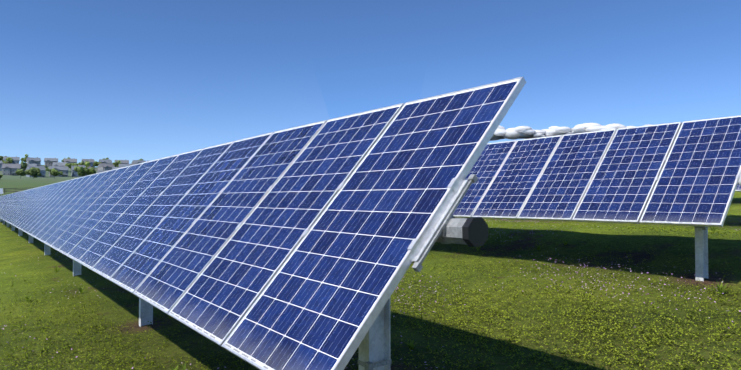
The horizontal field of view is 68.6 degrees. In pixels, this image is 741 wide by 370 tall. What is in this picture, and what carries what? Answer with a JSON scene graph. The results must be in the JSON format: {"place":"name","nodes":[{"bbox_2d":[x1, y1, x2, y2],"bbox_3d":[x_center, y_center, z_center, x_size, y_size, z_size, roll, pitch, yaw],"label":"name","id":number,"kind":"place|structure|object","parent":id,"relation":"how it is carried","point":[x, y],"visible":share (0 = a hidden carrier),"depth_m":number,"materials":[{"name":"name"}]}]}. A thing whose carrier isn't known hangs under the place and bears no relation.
{"place":"outdoors","nodes":[
{"label":"outdoors","id":0,"kind":"place"},
{"bbox_2d":[0,167,740,369],"bbox_3d":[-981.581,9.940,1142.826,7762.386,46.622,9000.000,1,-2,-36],"label":"ground","id":1,"kind":"structure","parent":0,"point":[16,249],"depth_m":7.14,"materials":[{"name":"green plant"}]},
{"bbox_2d":[2,157,12,163],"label":"tree","id":2,"kind":"object","parent":1,"relation":"on","point":[9,159],"visible":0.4,"depth_m":497.24,"materials":[{"name":"green plant"}]},
{"bbox_2d":[0,160,14,170],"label":"house","id":3,"kind":"structure","parent":1,"relation":"on","point":[1,162],"depth_m":495.31,"materials":[{"name":"grey"}]},
{"bbox_2d":[2,163,20,175],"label":"house","id":4,"kind":"structure","parent":1,"relation":"on","point":[9,169],"depth_m":465.53,"materials":[{"name":"grey"}]},
{"bbox_2d":[3,156,19,163],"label":"house","id":5,"kind":"structure","parent":1,"relation":"on","point":[16,159],"depth_m":545.37,"materials":[{"name":"grey"}]},
{"bbox_2d":[3,188,27,193],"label":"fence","id":6,"kind":"object","parent":1,"relation":"on","point":[13,191],"depth_m":145.42,"materials":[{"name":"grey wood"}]},
{"bbox_2d":[15,169,25,178],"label":"tree","id":7,"kind":"object","parent":1,"relation":"on","point":[20,171],"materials":[{"name":"green plant"}]},
{"bbox_2d":[21,161,27,169],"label":"tree","id":8,"kind":"object","parent":1,"relation":"on","point":[24,165],"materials":[{"name":"green plant"}]},
{"bbox_2d":[20,154,29,161],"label":"tree","id":9,"kind":"object","parent":1,"relation":"on","point":[24,158],"visible":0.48,"depth_m":568.80,"materials":[{"name":"green plant"}]},
{"bbox_2d":[25,167,41,178],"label":"tree","id":10,"kind":"object","parent":1,"relation":"on","point":[35,172],"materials":[{"name":"green plant"}]},
{"bbox_2d":[26,157,40,165],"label":"house","id":11,"kind":"structure","parent":1,"relation":"on","point":[37,160],"depth_m":551.32,"materials":[{"name":"grey"}]},
{"bbox_2d":[26,165,45,177],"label":"house","id":12,"kind":"structure","parent":1,"relation":"on","point":[42,169],"depth_m":458.80,"materials":[{"name":"grey"}]},
{"bbox_2d":[44,158,57,166],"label":"house","id":13,"kind":"structure","parent":1,"relation":"on","point":[48,162],"depth_m":574.59,"materials":[{"name":"grey"}]},
{"bbox_2d":[45,168,62,178],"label":"tree","id":14,"kind":"object","parent":1,"relation":"on","point":[53,172],"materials":[{"name":"green plant"}]},
{"bbox_2d":[49,166,68,176],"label":"house","id":15,"kind":"structure","parent":1,"relation":"on","point":[64,169],"depth_m":480.68,"materials":[{"name":"grey"}]},
{"bbox_2d":[52,162,67,165],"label":"house","id":16,"kind":"structure","parent":1,"relation":"on","point":[58,163],"depth_m":523.01,"materials":[{"name":"grey"}]},
{"bbox_2d":[64,158,76,163],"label":"house","id":17,"kind":"structure","parent":1,"relation":"on","point":[74,160],"depth_m":579.44,"materials":[{"name":"grey"}]},
{"bbox_2d":[65,163,77,168],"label":"tree","id":18,"kind":"object","parent":1,"relation":"on","point":[71,164],"visible":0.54,"depth_m":515.70,"materials":[{"name":"green plant"}]},
{"bbox_2d":[71,165,87,176],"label":"house","id":19,"kind":"structure","parent":1,"relation":"on","point":[74,173],"depth_m":490.69,"materials":[{"name":"grey"}]},
{"bbox_2d":[74,162,95,175],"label":"tree","id":20,"kind":"object","parent":1,"relation":"on","point":[81,171],"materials":[{"name":"green plant"}]},
{"bbox_2d":[81,159,94,167],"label":"house","id":21,"kind":"structure","parent":1,"relation":"on","point":[91,161],"depth_m":595.39,"materials":[{"name":"grey"}]},
{"bbox_2d":[99,159,111,163],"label":"house","id":22,"kind":"structure","parent":1,"relation":"on","point":[106,161],"depth_m":607.55,"materials":[{"name":"grey"}]},
{"bbox_2d":[98,163,114,169],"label":"house","id":23,"kind":"structure","parent":1,"relation":"on","point":[104,166],"depth_m":542.42,"materials":[{"name":"grey"}]},
{"bbox_2d":[112,160,121,166],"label":"tree","id":24,"kind":"object","parent":1,"relation":"on","point":[115,164],"visible":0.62,"depth_m":572.10,"materials":[{"name":"green plant"}]},
{"bbox_2d":[115,160,128,163],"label":"house","id":25,"kind":"structure","parent":1,"relation":"on","point":[124,161],"depth_m":618.62,"materials":[{"name":"grey"}]},
{"bbox_2d":[119,163,132,166],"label":"house","id":26,"kind":"structure","parent":1,"relation":"on","point":[124,165],"depth_m":553.65,"materials":[{"name":"grey"}]},
{"bbox_2d":[131,160,145,164],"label":"house","id":27,"kind":"structure","parent":1,"relation":"on","point":[137,161],"depth_m":624.64,"materials":[{"name":"grey"}]},
{"bbox_2d":[0,77,525,369],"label":"tracker row","id":28,"kind":"object","parent":1,"relation":"on","point":[304,247],"visible":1,"depth_m":3.45,"materials":[{"name":"glass"}]},
{"bbox_2d":[0,221,740,369],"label":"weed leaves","id":29,"kind":"object","parent":1,"relation":"on","point":[515,332],"visible":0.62,"depth_m":6.07,"materials":[{"name":"green plant"}]},
{"bbox_2d":[1,219,740,368],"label":"flowers","id":30,"kind":"object","parent":1,"relation":"on","point":[508,276],"visible":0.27,"depth_m":7.37,"materials":[{"name":"white plant"}]},
{"bbox_2d":[24,227,730,369],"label":"tall weeds","id":31,"kind":"object","parent":1,"relation":"on","point":[721,287],"visible":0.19,"depth_m":6.58,"materials":[{"name":"green plant"}]},
{"bbox_2d":[453,115,740,280],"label":"tracker row","id":32,"kind":"object","parent":1,"relation":"on","point":[685,173],"visible":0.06,"depth_m":8.12,"materials":[{"name":"glass"}]},
{"bbox_2d":[735,184,740,191],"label":"tracker row","id":33,"kind":"object","parent":1,"relation":"on","point":[738,188],"depth_m":11.73,"materials":[{"name":"metal"}]},
{"bbox_2d":[0,0,740,166],"label":"sky","id":34,"kind":"structure","parent":0,"point":[130,80],"materials":[{"name":"blue"}]},
{"bbox_2d":[489,125,545,140],"bbox_3d":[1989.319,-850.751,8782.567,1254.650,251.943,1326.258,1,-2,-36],"label":"cloud","id":35,"kind":"structure","parent":0,"point":[518,132],"depth_m":8530.32,"materials":[{"name":"white"}]},
{"bbox_2d":[502,126,557,138],"bbox_3d":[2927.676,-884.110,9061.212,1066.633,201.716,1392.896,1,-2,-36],"label":"cloud","id":36,"kind":"structure","parent":0,"point":[546,131],"depth_m":8872.07,"materials":[{"name":"white"}]},
{"bbox_2d":[546,123,626,136],"bbox_3d":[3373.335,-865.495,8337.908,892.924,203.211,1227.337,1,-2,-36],"label":"cloud","id":37,"kind":"structure","parent":0,"point":[584,127],"depth_m":8279.23,"materials":[{"name":"white"}]}
]}

